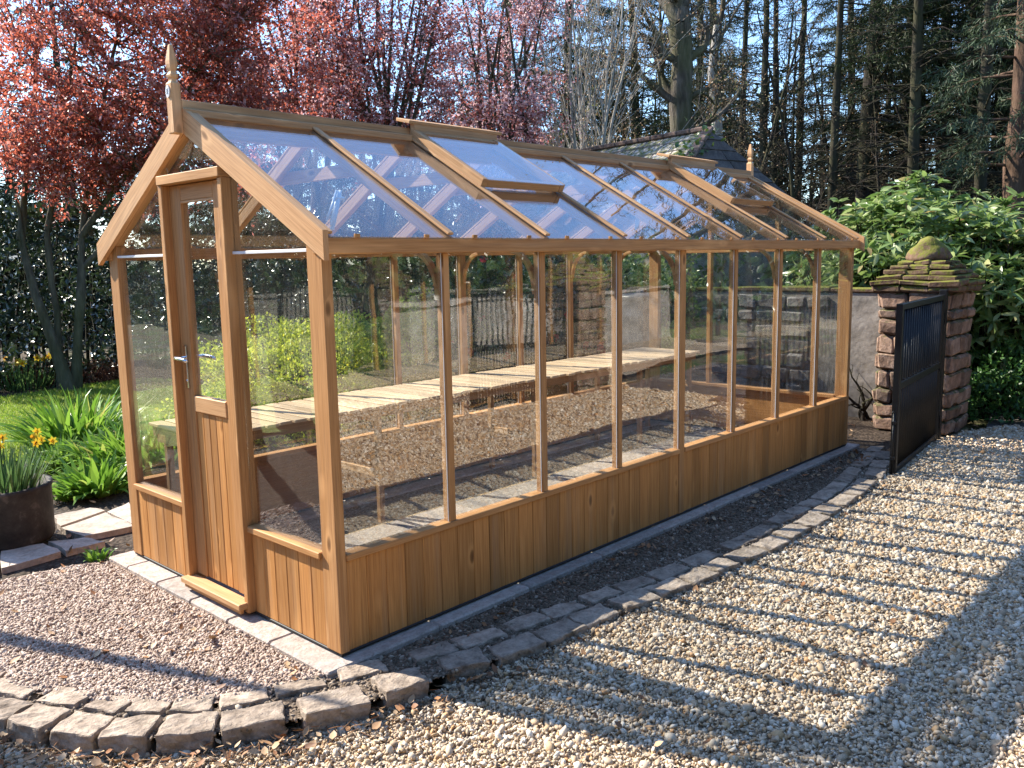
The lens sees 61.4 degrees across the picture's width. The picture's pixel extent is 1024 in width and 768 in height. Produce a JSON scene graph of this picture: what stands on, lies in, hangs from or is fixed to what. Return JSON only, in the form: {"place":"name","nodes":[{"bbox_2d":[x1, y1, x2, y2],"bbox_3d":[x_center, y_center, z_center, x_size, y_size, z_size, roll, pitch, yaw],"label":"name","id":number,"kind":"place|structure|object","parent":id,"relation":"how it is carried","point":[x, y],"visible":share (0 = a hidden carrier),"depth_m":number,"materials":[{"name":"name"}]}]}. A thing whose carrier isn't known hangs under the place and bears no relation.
{"place":"outdoors","nodes":[
{"label":"outdoors","id":0,"kind":"place"},
{"bbox_2d":[0,377,220,460],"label":"lawn grass","id":1,"kind":"structure","parent":0,"point":[148,390],"depth_m":10.50,"materials":[{"name":"plant"}]},
{"bbox_2d":[0,331,890,740],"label":"garden soil","id":2,"kind":"structure","parent":0,"point":[866,433],"depth_m":7.36,"materials":[{"name":"soil"}]},
{"bbox_2d":[0,474,55,551],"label":"planter","id":3,"kind":"object","parent":2,"relation":"on","point":[27,517],"visible":0.83,"depth_m":4.93,"materials":[{"name":"metal"}]},
{"bbox_2d":[0,433,51,493],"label":"daffodil clump","id":4,"kind":"object","parent":3,"relation":"on","point":[15,474],"visible":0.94,"depth_m":5.03,"materials":[{"name":"green plant"}]},
{"bbox_2d":[0,543,60,573],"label":"flagstone","id":5,"kind":"object","parent":2,"relation":"on","point":[12,560],"visible":1,"depth_m":4.78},
{"bbox_2d":[0,352,66,392],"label":"daffodil clump","id":6,"kind":"object","parent":2,"relation":"on","point":[29,378],"visible":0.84,"depth_m":11.37,"materials":[{"name":"green plant"}]},
{"bbox_2d":[48,537,104,556],"bbox_3d":[-2.532,0.940,5.017,0.261,0.050,0.217,7,11,43],"label":"flagstone","id":7,"kind":"object","parent":2,"relation":"on","point":[78,546],"visible":0.82,"depth_m":4.97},
{"bbox_2d":[0,384,163,455],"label":"leafy clump","id":8,"kind":"object","parent":2,"relation":"on","point":[55,421],"visible":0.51,"depth_m":7.61,"materials":[{"name":"green plant"}]},
{"bbox_2d":[0,349,171,389],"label":"brown shrub","id":9,"kind":"object","parent":2,"relation":"on","point":[112,374],"visible":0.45,"depth_m":12.23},
{"bbox_2d":[61,512,131,539],"bbox_3d":[-2.583,0.894,5.340,0.439,0.050,0.323,7,11,43],"label":"flagstone","id":10,"kind":"object","parent":2,"relation":"on","point":[103,525],"visible":0.87,"depth_m":5.27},
{"bbox_2d":[37,418,158,473],"bbox_3d":[-3.175,0.496,6.839,1.132,0.426,1.066,7,11,43],"label":"leafy clump","id":11,"kind":"object","parent":2,"relation":"on","point":[75,448],"visible":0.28,"depth_m":6.68,"materials":[{"name":"green plant"}]},
{"bbox_2d":[45,447,158,504],"bbox_3d":[-2.996,0.632,6.164,0.820,0.349,0.904,7,11,43],"label":"leafy clump","id":12,"kind":"object","parent":2,"relation":"on","point":[98,479],"visible":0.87,"depth_m":6.11,"materials":[{"name":"green plant"}]},
{"bbox_2d":[51,408,178,474],"bbox_3d":[-2.803,0.420,6.902,1.493,0.549,1.499,1,9,15],"label":"leafy clump","id":13,"kind":"object","parent":2,"relation":"on","point":[151,446],"visible":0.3,"depth_m":6.64,"materials":[{"name":"green plant"}]},
{"bbox_2d":[0,561,337,706],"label":"fine gravel","id":14,"kind":"structure","parent":2,"relation":"on","point":[215,701],"depth_m":3.59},
{"bbox_2d":[0,0,354,390],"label":"red plum tree","id":15,"kind":"object","parent":2,"relation":"on","point":[208,27],"visible":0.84,"depth_m":10.80,"materials":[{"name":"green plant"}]},
{"bbox_2d":[0,192,483,390],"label":"laurel hedge","id":16,"kind":"object","parent":2,"relation":"on","point":[9,213],"visible":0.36,"depth_m":12.65,"materials":[{"name":"green plant"}]},
{"bbox_2d":[210,0,388,324],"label":"pink plum tree","id":17,"kind":"object","parent":2,"relation":"on","point":[318,194],"visible":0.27,"depth_m":14.73,"materials":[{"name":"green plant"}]},
{"bbox_2d":[152,309,453,449],"bbox_3d":[-1.961,-0.139,8.487,2.356,1.205,3.051,7,11,43],"label":"yellow shrub","id":18,"kind":"object","parent":2,"relation":"on","point":[259,350],"visible":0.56,"depth_m":8.04,"materials":[{"name":"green plant"}]},
{"bbox_2d":[260,0,482,332],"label":"pink plum tree","id":19,"kind":"object","parent":2,"relation":"on","point":[373,282],"visible":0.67,"depth_m":13.81,"materials":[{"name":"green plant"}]},
{"bbox_2d":[296,285,509,424],"bbox_3d":[-1.225,-0.349,9.198,1.914,1.391,2.460,7,11,43],"label":"green shrub","id":20,"kind":"object","parent":2,"relation":"on","point":[383,328],"visible":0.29,"depth_m":8.82,"materials":[{"name":"green plant"}]},
{"bbox_2d":[23,448,879,737],"bbox_3d":[0.709,0.901,4.734,6.351,0.001,1.170,-7,10,-37],"label":"soil strip","id":21,"kind":"object","parent":2,"relation":"on","point":[579,579],"visible":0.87,"depth_m":4.35,"materials":[{"name":"soil"}]},
{"bbox_2d":[3,450,884,740],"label":"soil crumbs","id":22,"kind":"object","parent":21,"relation":"on","point":[813,486],"visible":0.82,"depth_m":4.44,"materials":[{"name":"soil"}]},
{"bbox_2d":[407,0,587,284],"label":"pink plum tree","id":23,"kind":"object","parent":2,"relation":"on","point":[488,117],"visible":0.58,"depth_m":15.33,"materials":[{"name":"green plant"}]},
{"bbox_2d":[418,215,637,410],"bbox_3d":[0.186,-0.803,9.359,2.556,2.285,2.620,7,11,43],"label":"camellia bush","id":24,"kind":"object","parent":2,"relation":"on","point":[477,287],"visible":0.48,"depth_m":8.87,"materials":[{"name":"green plant"}]},
{"bbox_2d":[558,226,713,390],"bbox_3d":[1.495,-0.861,10.089,1.796,2.068,2.059,-4,9,-21],"label":"green bush","id":25,"kind":"object","parent":2,"relation":"on","point":[641,277],"visible":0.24,"depth_m":9.69,"materials":[{"name":"green plant"}]},
{"bbox_2d":[622,290,663,381],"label":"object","id":26,"kind":"object","parent":2,"relation":"on","point":[635,319],"visible":0.45,"depth_m":8.33,"materials":[{"name":"concrete"}]},
{"bbox_2d":[759,197,917,285],"bbox_3d":[4.397,-1.279,11.549,2.360,2.356,2.063,-1,8,1],"label":"rhododendron","id":27,"kind":"object","parent":2,"relation":"on","point":[788,256],"visible":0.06,"depth_m":11.28,"materials":[{"name":"green plant"}]},
{"bbox_2d":[782,169,1022,333],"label":"rhododendron","id":28,"kind":"object","parent":2,"relation":"on","point":[908,203],"visible":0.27,"depth_m":9.04,"materials":[{"name":"green plant"}]},
{"bbox_2d":[894,186,1023,407],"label":"rhododendron","id":29,"kind":"object","parent":2,"relation":"on","point":[982,335],"visible":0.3,"depth_m":8.37,"materials":[{"name":"green plant"}]},
{"bbox_2d":[965,336,1023,423],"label":"groundcover shrub","id":30,"kind":"object","parent":2,"relation":"on","point":[1012,403],"visible":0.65,"depth_m":8.13,"materials":[{"name":"green plant"}]},
{"bbox_2d":[277,425,698,542],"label":"greenhouse floor","id":31,"kind":"structure","parent":0,"point":[364,516],"depth_m":6.05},
{"bbox_2d":[149,347,699,522],"bbox_3d":[-0.135,0.316,6.147,0.615,0.727,4.648,7,11,43],"label":"staging bench","id":32,"kind":"object","parent":31,"relation":"on","point":[374,405],"visible":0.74,"depth_m":5.72,"materials":[{"name":"brown wood"}]},
{"bbox_2d":[0,267,1001,704],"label":"ground","id":33,"kind":"structure","parent":0,"point":[980,423],"depth_m":18.39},
{"bbox_2d":[0,697,33,731],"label":"stone sett","id":34,"kind":"object","parent":33,"relation":"on","point":[9,707],"visible":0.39,"depth_m":3.10,"materials":[{"name":"stone"}]},
{"bbox_2d":[7,703,70,747],"bbox_3d":[-1.677,1.240,3.057,0.172,0.149,0.143,2,8,18],"label":"stone sett","id":35,"kind":"object","parent":33,"relation":"on","point":[35,721],"visible":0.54,"depth_m":3.01,"materials":[{"name":"stone"}]},
{"bbox_2d":[36,686,91,708],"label":"stone sett","id":36,"kind":"object","parent":33,"relation":"on","point":[60,696],"visible":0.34,"depth_m":3.18,"materials":[{"name":"stone"}]},
{"bbox_2d":[0,111,143,336],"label":"yew tree","id":37,"kind":"object","parent":33,"relation":"on","point":[5,186],"visible":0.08,"depth_m":21.14,"materials":[{"name":"green plant"}]},
{"bbox_2d":[49,711,113,757],"bbox_3d":[-1.487,1.243,3.001,0.176,0.150,0.145,3,8,12],"label":"stone sett","id":38,"kind":"object","parent":33,"relation":"on","point":[76,730],"visible":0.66,"depth_m":2.95,"materials":[{"name":"stone"}]},
{"bbox_2d":[83,695,131,714],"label":"stone sett","id":39,"kind":"object","parent":33,"relation":"on","point":[114,706],"visible":0.4,"depth_m":3.12,"materials":[{"name":"stone"}]},
{"bbox_2d":[0,0,218,335],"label":"yew tree","id":40,"kind":"object","parent":33,"relation":"on","point":[3,223],"visible":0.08,"depth_m":20.44,"materials":[{"name":"green plant"}]},
{"bbox_2d":[98,714,162,758],"bbox_3d":[-1.310,1.244,2.978,0.172,0.150,0.141,-3,9,2],"label":"stone sett","id":41,"kind":"object","parent":33,"relation":"on","point":[117,735],"visible":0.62,"depth_m":2.92,"materials":[{"name":"stone"}]},
{"bbox_2d":[125,696,171,715],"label":"stone sett","id":42,"kind":"object","parent":33,"relation":"on","point":[139,706],"visible":0.35,"depth_m":3.10,"materials":[{"name":"stone"}]},
{"bbox_2d":[155,711,218,756],"bbox_3d":[-1.117,1.239,2.989,0.193,0.148,0.144,-1,9,-8],"label":"stone sett","id":43,"kind":"object","parent":33,"relation":"on","point":[177,733],"visible":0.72,"depth_m":2.93,"materials":[{"name":"stone"}]},
{"bbox_2d":[168,693,215,714],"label":"stone sett","id":44,"kind":"object","parent":33,"relation":"on","point":[192,705],"visible":0.32,"depth_m":3.11,"materials":[{"name":"stone"}]},
{"bbox_2d":[98,1,355,335],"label":"yew tree","id":45,"kind":"object","parent":33,"relation":"on","point":[201,215],"visible":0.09,"depth_m":22.37,"materials":[{"name":"green plant"}]},
{"bbox_2d":[219,688,268,710],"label":"stone sett","id":46,"kind":"object","parent":33,"relation":"on","point":[229,700],"visible":0.37,"depth_m":3.14,"materials":[{"name":"stone"}]},
{"bbox_2d":[220,700,286,748],"bbox_3d":[-0.906,1.228,3.038,0.222,0.147,0.135,-6,12,-17],"label":"stone sett","id":47,"kind":"object","parent":33,"relation":"on","point":[257,719],"visible":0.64,"depth_m":2.99,"materials":[{"name":"stone"}]},
{"bbox_2d":[271,674,326,698],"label":"stone sett","id":48,"kind":"object","parent":33,"relation":"on","point":[288,689],"visible":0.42,"depth_m":3.23,"materials":[{"name":"stone"}]},
{"bbox_2d":[296,685,370,737],"bbox_3d":[-0.650,1.209,3.132,0.246,0.149,0.141,-3,11,-26],"label":"stone sett","id":49,"kind":"object","parent":33,"relation":"on","point":[325,708],"visible":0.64,"depth_m":3.09,"materials":[{"name":"stone"}]},
{"bbox_2d":[245,43,467,323],"bbox_3d":[-4.456,-5.889,25.730,8.017,8.589,8.290,7,11,43],"label":"yew tree","id":50,"kind":"object","parent":33,"relation":"on","point":[347,185],"visible":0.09,"depth_m":24.75,"materials":[{"name":"green plant"}]},
{"bbox_2d":[336,659,388,682],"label":"stone sett","id":51,"kind":"object","parent":33,"relation":"on","point":[361,670],"visible":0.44,"depth_m":3.34,"materials":[{"name":"stone"}]},
{"bbox_2d":[371,667,428,709],"bbox_3d":[-0.422,1.183,3.273,0.192,0.148,0.143,-4,8,-32],"label":"stone sett","id":52,"kind":"object","parent":33,"relation":"on","point":[395,688],"visible":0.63,"depth_m":3.23,"materials":[{"name":"stone"}]},
{"bbox_2d":[342,69,510,312],"bbox_3d":[-1.765,-5.902,27.662,7.531,7.889,7.851,7,11,43],"label":"yew tree","id":53,"kind":"object","parent":33,"relation":"on","point":[463,216],"visible":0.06,"depth_m":26.69,"materials":[{"name":"green plant"}]},
{"bbox_2d":[408,640,458,685],"bbox_3d":[-0.324,1.154,3.514,0.200,0.149,0.116,-4,6,-33],"label":"stone sett","id":54,"kind":"object","parent":33,"relation":"on","point":[421,655],"visible":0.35,"depth_m":3.50,"materials":[{"name":"stone"}]},
{"bbox_2d":[436,646,489,688],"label":"stone sett","id":55,"kind":"object","parent":33,"relation":"on","point":[471,662],"visible":0.53,"depth_m":3.40,"materials":[{"name":"stone"}]},
{"bbox_2d":[450,627,507,649],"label":"stone sett","id":56,"kind":"object","parent":33,"relation":"on","point":[479,638],"visible":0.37,"depth_m":3.61,"materials":[{"name":"stone"}]},
{"bbox_2d":[109,420,859,684],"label":"concrete kerb","id":57,"kind":"structure","parent":33,"relation":"on","point":[303,650],"depth_m":4.31,"materials":[{"name":"concrete"}]},
{"bbox_2d":[97,44,864,656],"bbox_3d":[0.315,-0.518,5.701,2.020,2.488,5.179,7,11,43],"label":"greenhouse","id":58,"kind":"object","parent":57,"relation":"on","point":[199,526],"visible":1,"depth_m":4.41,"materials":[{"name":"brown wood"}]},
{"bbox_2d":[169,179,243,593],"bbox_3d":[-1.361,0.027,3.929,0.490,1.845,0.161,7,11,43],"label":"door","id":59,"kind":"structure","parent":58,"relation":"in","point":[209,419],"depth_m":3.97,"materials":[{"name":"brown wood"}]},
{"bbox_2d":[429,0,562,232],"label":"woodland conifer","id":60,"kind":"object","parent":33,"relation":"on","point":[506,30],"visible":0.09,"depth_m":31.71,"materials":[{"name":"brown plant"}]},
{"bbox_2d":[488,632,545,665],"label":"stone sett","id":61,"kind":"object","parent":33,"relation":"on","point":[523,645],"visible":0.57,"depth_m":3.52,"materials":[{"name":"stone"}]},
{"bbox_2d":[532,618,586,649],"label":"stone sett","id":62,"kind":"object","parent":33,"relation":"on","point":[558,632],"visible":0.4,"depth_m":3.66,"materials":[{"name":"stone"}]},
{"bbox_2d":[454,0,669,235],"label":"woodland conifer","id":63,"kind":"object","parent":33,"relation":"on","point":[608,15],"visible":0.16,"depth_m":28.14,"materials":[{"name":"brown plant"}]},
{"bbox_2d":[567,603,618,630],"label":"stone sett","id":64,"kind":"object","parent":33,"relation":"on","point":[593,616],"visible":0.41,"depth_m":3.81,"materials":[{"name":"stone"}]},
{"bbox_2d":[497,0,720,148],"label":"pale stemmed tree","id":65,"kind":"object","parent":33,"relation":"on","point":[584,120],"visible":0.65,"depth_m":16.37,"materials":[{"name":"grey plant"}]},
{"bbox_2d":[608,588,660,612],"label":"stone sett","id":66,"kind":"object","parent":33,"relation":"on","point":[629,601],"visible":0.43,"depth_m":3.99,"materials":[{"name":"stone"}]},
{"bbox_2d":[553,0,724,147],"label":"woodland conifer","id":67,"kind":"object","parent":33,"relation":"on","point":[658,127],"visible":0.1,"depth_m":31.85,"materials":[{"name":"brown plant"}]},
{"bbox_2d":[501,114,793,286],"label":"outbuilding","id":68,"kind":"structure","parent":33,"relation":"on","point":[705,142],"depth_m":12.20,"materials":[{"name":"stone"}]},
{"bbox_2d":[644,577,691,600],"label":"stone sett","id":69,"kind":"object","parent":33,"relation":"on","point":[667,588],"visible":0.48,"depth_m":4.13,"materials":[{"name":"stone"}]},
{"bbox_2d":[585,0,769,143],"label":"bare tree","id":70,"kind":"object","parent":33,"relation":"on","point":[678,95],"visible":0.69,"depth_m":19.11,"materials":[{"name":"grey plant"}]},
{"bbox_2d":[489,285,883,418],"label":"garden wall","id":71,"kind":"structure","parent":33,"relation":"on","point":[754,335],"depth_m":8.94,"materials":[{"name":"stone"}]},
{"bbox_2d":[393,0,992,279],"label":"distant wood","id":72,"kind":"object","parent":33,"relation":"on","point":[729,138],"visible":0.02,"depth_m":43.52,"materials":[{"name":"brown plant"}]},
{"bbox_2d":[640,0,784,150],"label":"woodland conifer","id":73,"kind":"object","parent":33,"relation":"on","point":[692,22],"visible":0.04,"depth_m":41.72,"materials":[{"name":"brown plant"}]},
{"bbox_2d":[655,0,778,160],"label":"bare tree","id":74,"kind":"object","parent":33,"relation":"on","point":[723,4],"visible":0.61,"depth_m":20.80,"materials":[{"name":"brown plant"}]},
{"bbox_2d":[630,0,808,158],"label":"woodland conifer","id":75,"kind":"object","parent":33,"relation":"on","point":[694,47],"visible":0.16,"depth_m":35.46,"materials":[{"name":"brown plant"}]},
{"bbox_2d":[694,0,809,193],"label":"woodland conifer","id":76,"kind":"object","parent":33,"relation":"on","point":[745,37],"visible":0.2,"depth_m":33.45,"materials":[{"name":"brown plant"}]},
{"bbox_2d":[717,0,823,224],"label":"woodland conifer","id":77,"kind":"object","parent":33,"relation":"on","point":[766,4],"visible":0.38,"depth_m":25.96,"materials":[{"name":"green plant"}]},
{"bbox_2d":[723,0,840,221],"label":"woodland conifer","id":78,"kind":"object","parent":33,"relation":"on","point":[775,72],"visible":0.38,"depth_m":30.30,"materials":[{"name":"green plant"}]},
{"bbox_2d":[706,0,861,189],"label":"bare sapling","id":79,"kind":"object","parent":33,"relation":"on","point":[767,151],"visible":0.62,"depth_m":23.12,"materials":[{"name":"brown plant"}]},
{"bbox_2d":[722,0,865,281],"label":"bare sapling","id":80,"kind":"object","parent":33,"relation":"on","point":[791,180],"visible":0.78,"depth_m":20.64,"materials":[{"name":"brown plant"}]},
{"bbox_2d":[751,0,855,260],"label":"woodland conifer","id":81,"kind":"object","parent":33,"relation":"on","point":[800,83],"visible":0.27,"depth_m":33.09,"materials":[{"name":"brown plant"}]},
{"bbox_2d":[738,10,878,239],"bbox_3d":[9.781,-8.016,29.097,5.388,10.463,5.880,-3,9,-14],"label":"bare sapling","id":82,"kind":"object","parent":33,"relation":"on","point":[793,146],"visible":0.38,"depth_m":29.29,"materials":[{"name":"brown plant"}]},
{"bbox_2d":[760,11,894,230],"bbox_3d":[10.006,-7.295,27.408,4.899,9.512,5.346,4,10,34],"label":"bare sapling","id":83,"kind":"object","parent":33,"relation":"on","point":[822,121],"visible":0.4,"depth_m":26.99,"materials":[{"name":"brown plant"}]},
{"bbox_2d":[768,7,908,225],"bbox_3d":[9.846,-7.409,26.340,5.002,10.054,4.788,0,8,7],"label":"bare sapling","id":84,"kind":"object","parent":33,"relation":"on","point":[844,129],"visible":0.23,"depth_m":26.22,"materials":[{"name":"brown plant"}]},
{"bbox_2d":[763,0,924,253],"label":"woodland conifer","id":85,"kind":"object","parent":33,"relation":"on","point":[834,140],"visible":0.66,"depth_m":22.14,"materials":[{"name":"green plant"}]},
{"bbox_2d":[768,0,930,224],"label":"woodland conifer","id":86,"kind":"object","parent":33,"relation":"on","point":[822,78],"visible":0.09,"depth_m":41.17,"materials":[{"name":"green plant"}]},
{"bbox_2d":[758,0,1002,270],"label":"woodland conifer","id":87,"kind":"object","parent":33,"relation":"on","point":[892,62],"visible":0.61,"depth_m":23.53,"materials":[{"name":"green plant"}]},
{"bbox_2d":[823,41,953,198],"bbox_3d":[9.835,-5.630,22.823,3.591,7.541,3.752,-3,8,-12],"label":"bare sapling","id":88,"kind":"object","parent":33,"relation":"on","point":[876,156],"visible":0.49,"depth_m":23.03,"materials":[{"name":"brown plant"}]},
{"bbox_2d":[781,0,1012,223],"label":"woodland conifer","id":89,"kind":"object","parent":33,"relation":"on","point":[855,124],"visible":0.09,"depth_m":26.54,"materials":[{"name":"green plant"}]},
{"bbox_2d":[783,0,1016,239],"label":"woodland conifer","id":90,"kind":"object","parent":33,"relation":"on","point":[851,50],"visible":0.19,"depth_m":25.44,"materials":[{"name":"green plant"}]},
{"bbox_2d":[798,0,1006,229],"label":"woodland conifer","id":91,"kind":"object","parent":33,"relation":"on","point":[914,98],"visible":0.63,"depth_m":20.96,"materials":[{"name":"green plant"}]},
{"bbox_2d":[844,5,991,198],"bbox_3d":[10.882,-6.110,23.078,4.169,8.378,3.990,1,9,15],"label":"bare sapling","id":92,"kind":"object","parent":33,"relation":"on","point":[897,110],"visible":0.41,"depth_m":23.05,"materials":[{"name":"brown plant"}]},
{"bbox_2d":[824,0,1015,216],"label":"woodland conifer","id":93,"kind":"object","parent":33,"relation":"on","point":[973,72],"visible":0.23,"depth_m":23.44,"materials":[{"name":"green plant"}]},
{"bbox_2d":[869,236,984,436],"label":"stone pillar","id":94,"kind":"structure","parent":33,"relation":"on","point":[927,267],"depth_m":7.61,"materials":[{"name":"red stone"}]},
{"bbox_2d":[889,290,948,474],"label":"iron gate","id":95,"kind":"structure","parent":94,"relation":"attached to","point":[919,366],"depth_m":6.67,"materials":[{"name":"metal"}]},
{"bbox_2d":[875,0,1016,205],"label":"woodland conifer","id":96,"kind":"object","parent":33,"relation":"on","point":[1009,23],"visible":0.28,"depth_m":22.39,"materials":[{"name":"green plant"}]},
{"bbox_2d":[878,0,1016,240],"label":"woodland conifer","id":97,"kind":"object","parent":33,"relation":"on","point":[983,97],"visible":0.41,"depth_m":20.26,"materials":[{"name":"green plant"}]},
{"bbox_2d":[882,0,1015,200],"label":"woodland conifer","id":98,"kind":"object","parent":33,"relation":"on","point":[1001,143],"visible":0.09,"depth_m":24.53,"materials":[{"name":"green plant"}]},
{"bbox_2d":[905,0,1023,253],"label":"pine tree","id":99,"kind":"object","parent":33,"relation":"on","point":[1012,159],"visible":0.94,"depth_m":17.60,"materials":[{"name":"green plant"}]},
{"bbox_2d":[0,0,1015,270],"label":"sky","id":100,"kind":"structure","parent":0,"point":[751,40],"materials":[{"name":"white"}]},
{"bbox_2d":[3,425,1023,767],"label":"gravel drive","id":101,"kind":"structure","parent":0,"point":[293,727],"depth_m":3.02,"materials":[{"name":"gravel"}]},
{"bbox_2d":[7,469,910,767],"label":"edge grit","id":102,"kind":"object","parent":101,"relation":"on","point":[465,683],"visible":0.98,"depth_m":3.49,"materials":[{"name":"gravel"}]},
{"bbox_2d":[0,424,1023,767],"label":"drive stones","id":103,"kind":"object","parent":101,"relation":"on","point":[912,522],"visible":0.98,"depth_m":3.37,"materials":[{"name":"gravel"}]},
{"bbox_2d":[0,417,1023,767],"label":"fallen leaves","id":104,"kind":"object","parent":101,"relation":"on","point":[4,735],"visible":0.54,"depth_m":3.16,"materials":[{"name":"plant"}]},
{"bbox_2d":[3,469,1022,767],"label":"twig litter","id":105,"kind":"object","parent":101,"relation":"on","point":[405,701],"visible":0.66,"depth_m":3.01,"materials":[{"name":"brown plant"}]},
{"bbox_2d":[318,430,719,549],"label":"concrete path","id":106,"kind":"structure","parent":0,"point":[361,537],"depth_m":5.74,"materials":[{"name":"concrete"}]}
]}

